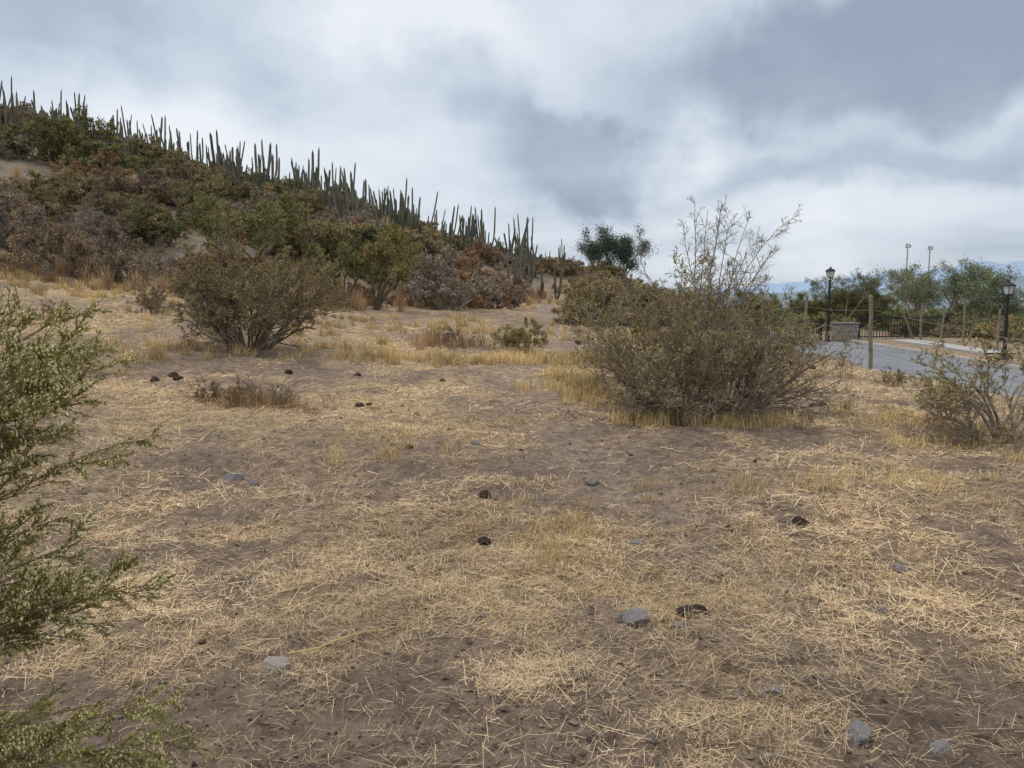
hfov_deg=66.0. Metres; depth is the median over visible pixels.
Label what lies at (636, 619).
rock
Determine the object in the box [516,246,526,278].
columnar cactus
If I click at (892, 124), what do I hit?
sky
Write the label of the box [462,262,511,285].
bare shrub
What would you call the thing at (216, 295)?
thorn bush
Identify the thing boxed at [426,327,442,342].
dry shrub
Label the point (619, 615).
rock
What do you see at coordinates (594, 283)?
dry shrub
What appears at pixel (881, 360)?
road
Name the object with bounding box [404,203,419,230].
columnar cactus
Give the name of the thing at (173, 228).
green shrub
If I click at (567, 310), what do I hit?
olive shrub
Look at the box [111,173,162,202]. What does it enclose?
dry shrub
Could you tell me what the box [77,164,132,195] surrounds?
dry shrub
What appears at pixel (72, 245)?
dry shrub
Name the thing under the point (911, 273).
valley tree
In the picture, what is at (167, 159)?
olive shrub
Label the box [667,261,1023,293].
distant mountains
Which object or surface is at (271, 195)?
bare shrub
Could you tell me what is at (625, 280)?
olive shrub
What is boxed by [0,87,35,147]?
columnar cactus
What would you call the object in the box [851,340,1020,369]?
kerb
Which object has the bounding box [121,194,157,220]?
bare shrub
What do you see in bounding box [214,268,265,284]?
olive shrub
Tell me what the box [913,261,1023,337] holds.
valley tree
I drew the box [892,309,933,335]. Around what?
green shrub
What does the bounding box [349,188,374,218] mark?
columnar cactus
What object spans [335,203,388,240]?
bare shrub
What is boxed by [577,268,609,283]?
dry shrub
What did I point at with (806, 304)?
wooden fence post
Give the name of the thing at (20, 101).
columnar cactus
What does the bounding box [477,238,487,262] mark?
columnar cactus
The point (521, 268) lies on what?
columnar cactus
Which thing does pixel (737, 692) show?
rock
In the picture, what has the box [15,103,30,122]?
columnar cactus
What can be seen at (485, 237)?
columnar cactus
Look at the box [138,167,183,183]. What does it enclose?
dry shrub
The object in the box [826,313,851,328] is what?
green shrub
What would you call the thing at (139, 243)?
dry shrub
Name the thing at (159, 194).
rust shrub
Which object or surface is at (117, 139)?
olive shrub
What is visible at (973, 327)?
wire fence
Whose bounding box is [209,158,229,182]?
columnar cactus
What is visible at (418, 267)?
dry shrub
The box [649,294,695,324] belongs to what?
olive shrub
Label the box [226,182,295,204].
green shrub
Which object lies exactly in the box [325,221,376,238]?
olive shrub
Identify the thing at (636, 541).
rock
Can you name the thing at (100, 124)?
dry shrub
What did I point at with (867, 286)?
valley tree
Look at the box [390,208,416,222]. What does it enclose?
green shrub
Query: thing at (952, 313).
green shrub
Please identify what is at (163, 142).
columnar cactus
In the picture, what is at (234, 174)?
columnar cactus
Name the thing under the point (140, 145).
green shrub
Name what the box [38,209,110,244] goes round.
bare shrub
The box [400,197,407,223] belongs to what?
columnar cactus
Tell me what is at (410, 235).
dry shrub
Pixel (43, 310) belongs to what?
dry shrub
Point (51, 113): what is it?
columnar cactus
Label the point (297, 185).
columnar cactus
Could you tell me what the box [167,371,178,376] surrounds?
cow dung
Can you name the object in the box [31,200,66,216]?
olive shrub
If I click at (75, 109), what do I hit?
columnar cactus
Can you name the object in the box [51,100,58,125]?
columnar cactus
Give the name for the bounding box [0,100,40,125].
dry shrub
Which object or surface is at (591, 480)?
rock
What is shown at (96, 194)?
dry shrub
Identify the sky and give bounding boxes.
[0,0,1023,289]
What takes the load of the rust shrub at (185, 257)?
on the ground at (194, 365)
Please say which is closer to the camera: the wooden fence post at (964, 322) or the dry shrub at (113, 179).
the wooden fence post at (964, 322)
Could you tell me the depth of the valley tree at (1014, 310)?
51.81 m
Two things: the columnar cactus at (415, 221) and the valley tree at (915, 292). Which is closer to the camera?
the valley tree at (915, 292)
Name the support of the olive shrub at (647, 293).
on the ground at (194, 365)
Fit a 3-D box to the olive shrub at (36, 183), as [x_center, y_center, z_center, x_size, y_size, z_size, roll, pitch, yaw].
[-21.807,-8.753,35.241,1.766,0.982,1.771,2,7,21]
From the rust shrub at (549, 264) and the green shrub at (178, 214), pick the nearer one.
the green shrub at (178, 214)
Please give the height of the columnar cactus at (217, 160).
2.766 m
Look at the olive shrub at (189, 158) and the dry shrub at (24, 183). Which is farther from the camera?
the olive shrub at (189, 158)
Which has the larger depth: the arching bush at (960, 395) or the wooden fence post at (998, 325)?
the wooden fence post at (998, 325)
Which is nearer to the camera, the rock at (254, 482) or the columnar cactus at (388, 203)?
the rock at (254, 482)
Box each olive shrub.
[0,177,23,191]
[0,203,50,225]
[9,177,41,194]
[23,182,79,215]
[25,166,107,203]
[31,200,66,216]
[41,221,96,255]
[43,214,76,226]
[64,179,113,201]
[83,191,167,221]
[112,213,172,242]
[113,133,161,154]
[135,145,182,164]
[160,150,207,172]
[161,178,208,205]
[165,196,226,231]
[167,150,191,161]
[174,161,207,173]
[183,195,232,211]
[186,172,234,197]
[200,167,238,184]
[202,201,231,211]
[211,210,252,238]
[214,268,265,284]
[221,182,260,196]
[225,184,257,202]
[228,208,268,227]
[233,180,272,191]
[252,281,294,305]
[259,221,337,264]
[281,190,321,216]
[281,195,323,215]
[292,186,323,206]
[299,227,351,256]
[309,222,339,244]
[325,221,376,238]
[342,221,389,245]
[361,201,374,215]
[398,225,450,256]
[407,220,438,234]
[418,221,440,235]
[444,236,464,247]
[536,259,547,270]
[538,257,561,263]
[550,262,578,276]
[550,273,627,324]
[566,279,603,296]
[577,265,593,274]
[586,259,609,271]
[588,266,609,277]
[592,270,614,278]
[607,264,625,274]
[611,270,624,278]
[613,279,662,325]
[619,277,648,290]
[643,285,668,303]
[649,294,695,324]
[829,317,860,330]
[889,321,919,335]
[973,313,1022,342]
[992,329,1021,342]
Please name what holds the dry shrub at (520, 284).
on the ground at (194, 365)
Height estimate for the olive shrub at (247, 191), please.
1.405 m
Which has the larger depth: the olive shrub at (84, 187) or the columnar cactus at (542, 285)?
the columnar cactus at (542, 285)
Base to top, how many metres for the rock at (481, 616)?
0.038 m
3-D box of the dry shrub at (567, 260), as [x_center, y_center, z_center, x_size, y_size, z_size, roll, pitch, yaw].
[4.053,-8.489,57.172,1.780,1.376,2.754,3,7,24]
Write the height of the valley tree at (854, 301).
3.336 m
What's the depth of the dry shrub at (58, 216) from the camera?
31.28 m
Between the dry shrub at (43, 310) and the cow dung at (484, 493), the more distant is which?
the dry shrub at (43, 310)
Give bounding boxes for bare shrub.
[0,122,65,160]
[0,191,51,263]
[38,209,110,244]
[73,201,114,230]
[90,231,186,282]
[92,210,143,244]
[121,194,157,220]
[128,168,186,205]
[226,186,274,210]
[232,200,256,211]
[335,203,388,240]
[407,242,513,310]
[412,234,436,254]
[413,240,423,255]
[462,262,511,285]
[468,264,522,308]
[482,242,515,265]
[613,279,644,299]
[649,280,665,303]
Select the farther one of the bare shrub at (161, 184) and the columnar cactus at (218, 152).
the columnar cactus at (218, 152)
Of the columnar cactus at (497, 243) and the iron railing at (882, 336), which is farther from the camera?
the columnar cactus at (497, 243)
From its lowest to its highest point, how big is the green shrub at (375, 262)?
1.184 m
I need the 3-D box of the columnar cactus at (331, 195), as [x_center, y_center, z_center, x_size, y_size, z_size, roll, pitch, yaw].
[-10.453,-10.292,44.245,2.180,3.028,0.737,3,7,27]
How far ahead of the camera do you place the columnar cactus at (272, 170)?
54.11 m
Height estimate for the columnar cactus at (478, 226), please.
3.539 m
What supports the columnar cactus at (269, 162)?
on the ground at (194, 365)
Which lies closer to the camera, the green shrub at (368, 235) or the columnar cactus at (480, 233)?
the green shrub at (368, 235)
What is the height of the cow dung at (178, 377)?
0.104 m
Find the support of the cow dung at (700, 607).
on the ground at (194, 365)
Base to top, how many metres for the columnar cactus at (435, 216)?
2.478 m
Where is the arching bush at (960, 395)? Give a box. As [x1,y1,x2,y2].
[881,321,1023,454]
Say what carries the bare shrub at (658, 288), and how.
on the ground at (194, 365)
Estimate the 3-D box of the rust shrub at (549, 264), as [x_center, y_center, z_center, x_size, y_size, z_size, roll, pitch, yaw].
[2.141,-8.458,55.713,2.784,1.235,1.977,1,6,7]
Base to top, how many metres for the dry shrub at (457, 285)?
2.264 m
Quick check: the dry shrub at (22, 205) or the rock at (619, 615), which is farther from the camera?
the dry shrub at (22, 205)
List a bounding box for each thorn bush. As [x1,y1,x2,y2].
[137,208,352,358]
[564,194,879,430]
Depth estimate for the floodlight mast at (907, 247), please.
119.49 m
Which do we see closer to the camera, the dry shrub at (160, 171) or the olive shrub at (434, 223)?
the dry shrub at (160, 171)
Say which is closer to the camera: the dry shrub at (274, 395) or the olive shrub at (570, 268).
the dry shrub at (274, 395)
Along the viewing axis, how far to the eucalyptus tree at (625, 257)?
59.96 m
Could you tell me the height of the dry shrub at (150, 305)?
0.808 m
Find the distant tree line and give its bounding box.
[727,306,1023,333]
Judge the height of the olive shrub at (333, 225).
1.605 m
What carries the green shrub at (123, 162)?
on the ground at (194, 365)
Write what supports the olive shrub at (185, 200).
on the ground at (194, 365)
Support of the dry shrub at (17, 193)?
on the ground at (194, 365)
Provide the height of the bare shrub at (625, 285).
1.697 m
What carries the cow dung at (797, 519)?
on the ground at (194, 365)
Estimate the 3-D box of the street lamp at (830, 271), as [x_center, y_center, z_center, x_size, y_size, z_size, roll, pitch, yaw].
[15.249,-3.846,37.906,0.471,3.620,0.333,-2,6,-17]
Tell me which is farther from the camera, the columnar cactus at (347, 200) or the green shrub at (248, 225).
the columnar cactus at (347, 200)
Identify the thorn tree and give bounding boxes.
[186,183,310,261]
[302,241,379,300]
[358,220,420,309]
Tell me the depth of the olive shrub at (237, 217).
34.80 m
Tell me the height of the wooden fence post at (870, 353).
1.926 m
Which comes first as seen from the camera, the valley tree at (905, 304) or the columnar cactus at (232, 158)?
the columnar cactus at (232, 158)
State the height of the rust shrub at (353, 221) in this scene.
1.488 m
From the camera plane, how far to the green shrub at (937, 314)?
43.83 m
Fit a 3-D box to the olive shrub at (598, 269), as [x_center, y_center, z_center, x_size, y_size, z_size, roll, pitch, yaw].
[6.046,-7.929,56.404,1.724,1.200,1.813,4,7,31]
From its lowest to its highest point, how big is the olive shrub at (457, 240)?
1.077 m
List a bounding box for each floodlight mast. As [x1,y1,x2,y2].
[904,244,910,307]
[925,246,932,311]
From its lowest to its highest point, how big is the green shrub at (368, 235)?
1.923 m
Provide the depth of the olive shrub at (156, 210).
33.86 m
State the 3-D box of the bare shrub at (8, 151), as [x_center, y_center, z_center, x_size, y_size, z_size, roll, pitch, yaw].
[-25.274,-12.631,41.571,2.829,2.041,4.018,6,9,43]
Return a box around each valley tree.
[724,295,770,320]
[736,289,783,325]
[786,286,854,322]
[804,268,893,318]
[822,289,874,324]
[825,315,886,331]
[830,289,888,330]
[841,278,894,329]
[852,292,908,329]
[872,253,995,330]
[882,277,953,333]
[884,260,1004,334]
[887,300,941,333]
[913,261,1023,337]
[930,297,989,337]
[956,287,1023,323]
[957,311,1021,340]
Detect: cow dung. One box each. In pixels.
[150,376,158,380]
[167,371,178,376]
[173,375,182,380]
[284,369,292,373]
[355,403,364,407]
[477,536,490,545]
[478,490,490,497]
[675,606,695,616]
[690,604,708,615]
[792,516,806,525]
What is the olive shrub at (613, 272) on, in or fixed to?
on the ground at (194, 365)
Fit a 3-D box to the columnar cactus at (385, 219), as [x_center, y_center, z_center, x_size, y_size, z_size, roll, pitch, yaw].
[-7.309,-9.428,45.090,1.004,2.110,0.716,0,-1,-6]
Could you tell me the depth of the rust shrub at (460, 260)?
40.25 m
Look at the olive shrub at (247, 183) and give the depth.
46.04 m
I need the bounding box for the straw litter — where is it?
[0,298,1023,767]
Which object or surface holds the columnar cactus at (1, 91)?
on the ground at (194, 365)
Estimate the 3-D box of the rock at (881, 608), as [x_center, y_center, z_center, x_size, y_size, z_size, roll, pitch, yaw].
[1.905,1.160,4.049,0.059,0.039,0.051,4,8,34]
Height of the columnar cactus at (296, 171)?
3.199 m
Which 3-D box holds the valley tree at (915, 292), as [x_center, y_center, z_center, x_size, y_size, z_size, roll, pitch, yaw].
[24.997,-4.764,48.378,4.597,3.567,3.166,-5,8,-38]
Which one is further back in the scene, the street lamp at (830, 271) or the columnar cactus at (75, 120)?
the columnar cactus at (75, 120)
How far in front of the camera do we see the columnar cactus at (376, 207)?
50.94 m
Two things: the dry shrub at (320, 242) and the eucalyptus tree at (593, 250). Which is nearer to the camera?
the dry shrub at (320, 242)
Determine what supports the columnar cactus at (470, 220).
on the ground at (194, 365)
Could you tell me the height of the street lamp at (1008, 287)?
2.970 m
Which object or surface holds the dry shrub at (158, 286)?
on the ground at (194, 365)
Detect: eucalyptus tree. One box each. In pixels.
[571,221,623,266]
[595,221,658,276]
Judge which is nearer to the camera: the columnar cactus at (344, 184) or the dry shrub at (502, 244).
the columnar cactus at (344, 184)
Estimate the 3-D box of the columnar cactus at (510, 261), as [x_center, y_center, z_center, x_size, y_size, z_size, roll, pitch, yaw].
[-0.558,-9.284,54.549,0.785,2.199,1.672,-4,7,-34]
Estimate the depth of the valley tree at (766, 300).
60.34 m
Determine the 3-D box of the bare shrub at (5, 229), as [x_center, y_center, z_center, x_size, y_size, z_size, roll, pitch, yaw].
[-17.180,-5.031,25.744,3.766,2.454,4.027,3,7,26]
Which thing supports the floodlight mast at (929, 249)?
on the ground at (194, 365)
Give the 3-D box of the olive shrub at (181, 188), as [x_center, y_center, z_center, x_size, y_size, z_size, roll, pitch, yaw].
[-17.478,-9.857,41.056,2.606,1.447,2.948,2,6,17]
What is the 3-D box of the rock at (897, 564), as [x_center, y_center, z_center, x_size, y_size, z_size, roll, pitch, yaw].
[2.328,1.111,4.744,0.076,0.057,0.114,-3,7,-25]
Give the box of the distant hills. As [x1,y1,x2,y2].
[705,275,1023,308]
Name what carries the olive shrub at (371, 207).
on the ground at (194, 365)
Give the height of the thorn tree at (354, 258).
2.307 m
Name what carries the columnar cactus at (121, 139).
on the ground at (194, 365)
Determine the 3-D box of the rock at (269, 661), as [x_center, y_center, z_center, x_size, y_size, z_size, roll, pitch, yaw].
[-1.038,1.241,3.457,0.125,0.084,0.153,0,6,4]
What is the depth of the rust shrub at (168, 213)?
36.26 m
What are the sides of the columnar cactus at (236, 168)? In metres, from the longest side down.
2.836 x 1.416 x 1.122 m
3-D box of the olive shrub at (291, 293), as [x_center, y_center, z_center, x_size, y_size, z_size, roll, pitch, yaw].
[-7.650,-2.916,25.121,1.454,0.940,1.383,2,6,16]
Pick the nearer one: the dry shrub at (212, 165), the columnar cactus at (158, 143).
the dry shrub at (212, 165)
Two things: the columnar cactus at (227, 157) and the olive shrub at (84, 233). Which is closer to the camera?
the olive shrub at (84, 233)
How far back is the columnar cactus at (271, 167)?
55.47 m
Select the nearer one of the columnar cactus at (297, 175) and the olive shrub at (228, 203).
the olive shrub at (228, 203)
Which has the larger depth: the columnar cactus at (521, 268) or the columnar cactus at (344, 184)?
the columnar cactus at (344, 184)
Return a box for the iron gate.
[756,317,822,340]
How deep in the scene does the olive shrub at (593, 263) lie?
57.40 m
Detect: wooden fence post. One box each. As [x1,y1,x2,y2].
[802,295,808,351]
[867,295,872,369]
[900,307,913,338]
[919,303,922,339]
[940,305,944,342]
[962,306,965,345]
[995,309,1000,349]
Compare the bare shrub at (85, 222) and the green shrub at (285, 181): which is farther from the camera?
the green shrub at (285, 181)
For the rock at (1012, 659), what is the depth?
3.44 m
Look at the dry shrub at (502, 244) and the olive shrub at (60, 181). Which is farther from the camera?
the dry shrub at (502, 244)
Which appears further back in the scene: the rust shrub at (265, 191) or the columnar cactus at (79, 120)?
the columnar cactus at (79, 120)
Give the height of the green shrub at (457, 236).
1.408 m
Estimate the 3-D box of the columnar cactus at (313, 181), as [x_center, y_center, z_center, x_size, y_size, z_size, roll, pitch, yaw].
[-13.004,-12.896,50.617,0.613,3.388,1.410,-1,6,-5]
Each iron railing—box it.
[858,313,907,338]
[906,313,948,337]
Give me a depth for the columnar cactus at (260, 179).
47.59 m
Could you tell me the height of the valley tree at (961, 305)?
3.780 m
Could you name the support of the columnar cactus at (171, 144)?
on the ground at (194, 365)
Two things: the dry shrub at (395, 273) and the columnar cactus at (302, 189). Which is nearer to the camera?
the dry shrub at (395, 273)
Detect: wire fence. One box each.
[752,306,1020,389]
[926,313,1023,345]
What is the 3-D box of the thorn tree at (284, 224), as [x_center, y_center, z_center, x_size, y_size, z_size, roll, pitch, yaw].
[-10.262,-6.179,31.393,4.518,2.996,6.014,0,6,0]
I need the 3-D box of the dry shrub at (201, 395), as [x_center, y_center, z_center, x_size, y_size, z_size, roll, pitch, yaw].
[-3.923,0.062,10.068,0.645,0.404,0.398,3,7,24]
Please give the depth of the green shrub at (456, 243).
52.37 m
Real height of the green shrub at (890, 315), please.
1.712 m
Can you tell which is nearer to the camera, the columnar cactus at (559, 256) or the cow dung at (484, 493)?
the cow dung at (484, 493)
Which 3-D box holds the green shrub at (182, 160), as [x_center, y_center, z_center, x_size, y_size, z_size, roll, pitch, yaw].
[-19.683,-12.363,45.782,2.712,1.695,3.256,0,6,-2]
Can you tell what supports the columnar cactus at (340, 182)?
on the ground at (194, 365)
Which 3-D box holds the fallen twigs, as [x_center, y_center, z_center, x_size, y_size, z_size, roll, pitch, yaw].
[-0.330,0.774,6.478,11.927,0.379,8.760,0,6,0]
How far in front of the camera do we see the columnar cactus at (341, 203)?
44.88 m
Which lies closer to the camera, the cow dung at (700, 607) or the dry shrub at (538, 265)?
the cow dung at (700, 607)
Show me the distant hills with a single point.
(1019, 282)
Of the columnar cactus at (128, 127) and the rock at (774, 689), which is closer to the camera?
the rock at (774, 689)
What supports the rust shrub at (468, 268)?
on the ground at (194, 365)
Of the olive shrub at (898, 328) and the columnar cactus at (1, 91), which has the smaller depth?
the olive shrub at (898, 328)
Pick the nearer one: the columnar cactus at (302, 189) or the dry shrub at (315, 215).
the dry shrub at (315, 215)
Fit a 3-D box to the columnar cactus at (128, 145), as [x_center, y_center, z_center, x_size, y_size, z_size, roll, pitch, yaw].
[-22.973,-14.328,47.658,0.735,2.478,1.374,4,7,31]
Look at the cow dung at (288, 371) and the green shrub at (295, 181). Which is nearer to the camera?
the cow dung at (288, 371)
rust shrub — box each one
[19,176,40,192]
[47,184,74,207]
[50,148,137,185]
[132,182,173,204]
[155,242,220,279]
[156,203,172,221]
[189,236,261,276]
[233,185,275,207]
[339,215,360,224]
[431,251,488,277]
[440,249,491,281]
[447,257,514,308]
[463,235,502,261]
[540,256,559,271]
[606,271,632,284]
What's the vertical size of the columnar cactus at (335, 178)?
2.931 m
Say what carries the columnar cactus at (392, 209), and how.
on the ground at (194, 365)
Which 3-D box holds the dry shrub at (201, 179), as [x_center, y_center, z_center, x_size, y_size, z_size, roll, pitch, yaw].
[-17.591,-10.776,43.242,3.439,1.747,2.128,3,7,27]
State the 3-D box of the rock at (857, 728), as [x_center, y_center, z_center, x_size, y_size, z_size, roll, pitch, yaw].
[1.224,1.240,2.790,0.089,0.076,0.126,4,8,35]
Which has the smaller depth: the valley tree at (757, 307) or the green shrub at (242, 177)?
the green shrub at (242, 177)
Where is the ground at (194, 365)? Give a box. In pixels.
[0,147,1023,767]
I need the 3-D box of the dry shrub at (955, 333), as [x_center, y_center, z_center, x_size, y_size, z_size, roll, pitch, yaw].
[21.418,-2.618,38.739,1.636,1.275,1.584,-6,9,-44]
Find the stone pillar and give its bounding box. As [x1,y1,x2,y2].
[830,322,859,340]
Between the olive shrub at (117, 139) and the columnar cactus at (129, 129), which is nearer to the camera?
the olive shrub at (117, 139)
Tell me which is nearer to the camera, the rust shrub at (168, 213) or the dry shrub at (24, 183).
the dry shrub at (24, 183)
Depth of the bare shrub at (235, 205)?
40.00 m
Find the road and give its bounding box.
[739,331,1023,396]
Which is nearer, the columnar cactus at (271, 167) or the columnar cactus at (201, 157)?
the columnar cactus at (271, 167)
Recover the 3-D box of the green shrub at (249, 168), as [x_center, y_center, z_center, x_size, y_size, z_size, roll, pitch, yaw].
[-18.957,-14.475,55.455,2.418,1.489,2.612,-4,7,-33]
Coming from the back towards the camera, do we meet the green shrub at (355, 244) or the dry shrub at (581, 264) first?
the dry shrub at (581, 264)
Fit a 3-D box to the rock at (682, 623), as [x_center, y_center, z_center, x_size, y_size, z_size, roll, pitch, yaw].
[0.830,1.171,3.816,0.080,0.061,0.093,3,7,28]
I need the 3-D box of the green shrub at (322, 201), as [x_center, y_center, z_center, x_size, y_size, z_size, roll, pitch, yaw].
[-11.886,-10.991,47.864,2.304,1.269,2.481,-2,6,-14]
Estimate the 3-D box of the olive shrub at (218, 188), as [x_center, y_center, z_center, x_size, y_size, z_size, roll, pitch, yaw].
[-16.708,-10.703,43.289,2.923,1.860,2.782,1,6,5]
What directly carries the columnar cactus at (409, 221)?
on the ground at (194, 365)
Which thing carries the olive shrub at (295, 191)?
on the ground at (194, 365)
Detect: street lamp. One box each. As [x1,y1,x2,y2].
[825,266,835,340]
[1000,280,1016,359]
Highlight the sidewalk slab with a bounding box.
[892,339,1015,353]
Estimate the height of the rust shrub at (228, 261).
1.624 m
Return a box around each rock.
[224,473,243,480]
[249,480,258,485]
[262,656,289,672]
[470,439,479,444]
[474,613,486,620]
[585,477,597,484]
[616,612,622,621]
[622,608,648,625]
[628,539,645,545]
[674,621,689,628]
[732,689,741,695]
[763,686,782,697]
[844,719,872,745]
[876,605,888,611]
[893,562,907,573]
[929,739,951,755]
[1008,657,1018,663]
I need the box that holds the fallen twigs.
[3,398,1023,767]
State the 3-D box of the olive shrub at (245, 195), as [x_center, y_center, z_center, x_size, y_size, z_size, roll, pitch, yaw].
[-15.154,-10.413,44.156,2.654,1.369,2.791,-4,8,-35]
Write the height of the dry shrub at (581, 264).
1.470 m
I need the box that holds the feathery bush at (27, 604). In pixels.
[0,286,222,767]
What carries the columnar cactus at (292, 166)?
on the ground at (194, 365)
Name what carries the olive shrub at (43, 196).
on the ground at (194, 365)
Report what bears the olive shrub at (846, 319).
on the ground at (194, 365)
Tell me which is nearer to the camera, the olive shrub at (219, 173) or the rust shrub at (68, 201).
the rust shrub at (68, 201)
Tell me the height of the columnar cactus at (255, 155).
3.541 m
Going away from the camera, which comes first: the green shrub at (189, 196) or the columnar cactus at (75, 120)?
the green shrub at (189, 196)
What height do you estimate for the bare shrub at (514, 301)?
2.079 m
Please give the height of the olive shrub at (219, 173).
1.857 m
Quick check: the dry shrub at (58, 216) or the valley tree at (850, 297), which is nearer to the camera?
the dry shrub at (58, 216)
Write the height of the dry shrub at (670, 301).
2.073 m
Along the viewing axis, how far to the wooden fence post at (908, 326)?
37.58 m
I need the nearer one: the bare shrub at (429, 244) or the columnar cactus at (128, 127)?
the bare shrub at (429, 244)
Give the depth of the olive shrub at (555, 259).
58.66 m
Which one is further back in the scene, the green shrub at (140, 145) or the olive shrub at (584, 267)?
the olive shrub at (584, 267)
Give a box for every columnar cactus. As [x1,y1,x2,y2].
[0,76,11,106]
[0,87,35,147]
[0,103,12,131]
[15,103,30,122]
[16,91,25,110]
[49,106,67,136]
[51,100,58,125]
[60,90,89,128]
[66,100,93,131]
[67,92,79,123]
[74,112,78,127]
[110,109,117,133]
[119,118,137,136]
[120,124,129,156]
[121,106,131,139]
[122,125,143,165]
[139,123,159,144]
[151,114,189,151]
[156,116,165,149]
[156,128,174,149]
[169,125,181,157]
[185,130,203,162]
[190,133,212,166]
[206,145,234,174]
[207,129,233,168]
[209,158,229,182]
[221,145,238,165]
[222,164,236,185]
[225,141,247,174]
[229,164,248,185]
[231,142,240,166]
[233,156,258,188]
[250,139,277,182]
[256,154,279,181]
[258,142,270,181]
[260,166,264,187]
[263,155,281,184]
[274,167,302,182]
[291,157,305,181]
[292,179,304,191]
[295,163,314,188]
[296,166,299,180]
[297,178,313,203]
[305,156,315,191]
[310,148,330,191]
[316,173,341,218]
[321,169,336,188]
[324,168,365,215]
[332,162,355,194]
[332,168,357,220]
[342,172,355,213]
[343,175,372,210]
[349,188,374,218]
[370,188,382,219]
[375,203,392,226]
[382,187,395,222]
[389,178,412,226]
[389,190,401,217]
[393,188,408,214]
[398,203,417,232]
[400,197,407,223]
[401,192,437,234]
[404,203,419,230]
[412,208,416,223]
[429,209,445,239]
[435,220,451,248]
[444,223,466,256]
[448,204,461,236]
[452,222,470,249]
[459,215,474,250]
[461,205,475,242]
[468,225,483,254]
[473,207,499,248]
[474,207,480,241]
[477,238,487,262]
[481,230,489,243]
[495,214,519,257]
[499,233,511,263]
[506,239,523,280]
[511,217,528,254]
[513,218,537,256]
[515,233,533,282]
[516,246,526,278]
[523,236,534,261]
[524,260,535,286]
[527,254,536,277]
[540,267,543,293]
[554,254,563,299]
[558,238,565,262]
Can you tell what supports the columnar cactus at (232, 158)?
on the ground at (194, 365)
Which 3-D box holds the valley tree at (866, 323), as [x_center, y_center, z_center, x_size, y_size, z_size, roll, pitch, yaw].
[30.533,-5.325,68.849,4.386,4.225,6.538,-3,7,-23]
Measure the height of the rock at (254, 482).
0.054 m
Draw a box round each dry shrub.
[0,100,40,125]
[0,177,61,229]
[0,178,47,211]
[0,210,125,279]
[12,178,29,188]
[19,299,68,320]
[49,208,100,229]
[71,120,113,145]
[76,180,134,218]
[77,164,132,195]
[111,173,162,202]
[120,280,170,304]
[122,134,160,154]
[128,235,169,257]
[135,283,174,313]
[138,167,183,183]
[145,158,197,180]
[151,273,209,296]
[168,174,215,197]
[179,375,232,403]
[205,162,216,172]
[222,369,279,404]
[264,383,296,407]
[274,179,307,195]
[301,208,335,222]
[306,232,340,254]
[307,207,341,227]
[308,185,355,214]
[339,277,396,306]
[379,255,414,287]
[383,223,432,251]
[392,250,467,307]
[409,261,489,302]
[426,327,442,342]
[439,249,481,274]
[440,322,474,345]
[489,242,505,250]
[505,268,529,299]
[509,256,545,277]
[551,272,604,292]
[556,257,577,271]
[558,258,584,268]
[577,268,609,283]
[579,273,653,326]
[632,283,712,330]
[644,283,657,303]
[661,283,706,302]
[870,362,914,386]
[931,318,968,337]
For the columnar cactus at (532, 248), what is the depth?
55.30 m
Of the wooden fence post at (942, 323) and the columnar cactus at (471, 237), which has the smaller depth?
the wooden fence post at (942, 323)
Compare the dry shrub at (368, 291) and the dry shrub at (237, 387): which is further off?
the dry shrub at (368, 291)
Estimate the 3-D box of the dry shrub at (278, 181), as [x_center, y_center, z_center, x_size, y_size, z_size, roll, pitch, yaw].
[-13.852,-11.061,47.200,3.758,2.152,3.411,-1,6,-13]
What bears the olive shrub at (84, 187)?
on the ground at (194, 365)
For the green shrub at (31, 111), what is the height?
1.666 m
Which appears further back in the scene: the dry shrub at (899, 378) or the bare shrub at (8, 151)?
the bare shrub at (8, 151)
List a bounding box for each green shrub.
[0,104,118,165]
[14,104,48,113]
[49,139,145,177]
[120,199,192,245]
[124,149,170,170]
[126,137,167,159]
[142,157,201,174]
[158,178,207,203]
[173,203,231,225]
[212,200,329,245]
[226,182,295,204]
[239,167,263,178]
[240,174,254,182]
[276,175,321,196]
[283,178,316,190]
[308,192,330,209]
[310,181,349,199]
[324,225,403,261]
[345,233,376,258]
[345,237,362,253]
[354,256,390,277]
[366,262,413,289]
[372,203,400,221]
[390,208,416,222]
[442,236,464,250]
[452,233,490,245]
[489,316,549,352]
[512,246,546,261]
[798,315,830,333]
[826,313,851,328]
[880,307,912,333]
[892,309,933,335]
[923,305,969,334]
[928,310,973,337]
[970,315,1023,342]
[1008,317,1023,343]
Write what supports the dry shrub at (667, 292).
on the ground at (194, 365)
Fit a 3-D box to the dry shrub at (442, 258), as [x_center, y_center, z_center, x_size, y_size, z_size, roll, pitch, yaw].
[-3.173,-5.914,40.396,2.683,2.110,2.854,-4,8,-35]
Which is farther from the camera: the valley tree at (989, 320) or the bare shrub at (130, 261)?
the valley tree at (989, 320)
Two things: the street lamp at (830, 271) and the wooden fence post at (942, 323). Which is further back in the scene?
the street lamp at (830, 271)
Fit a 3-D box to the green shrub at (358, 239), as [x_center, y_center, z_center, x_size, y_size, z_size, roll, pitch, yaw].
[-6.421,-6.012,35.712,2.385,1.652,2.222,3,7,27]

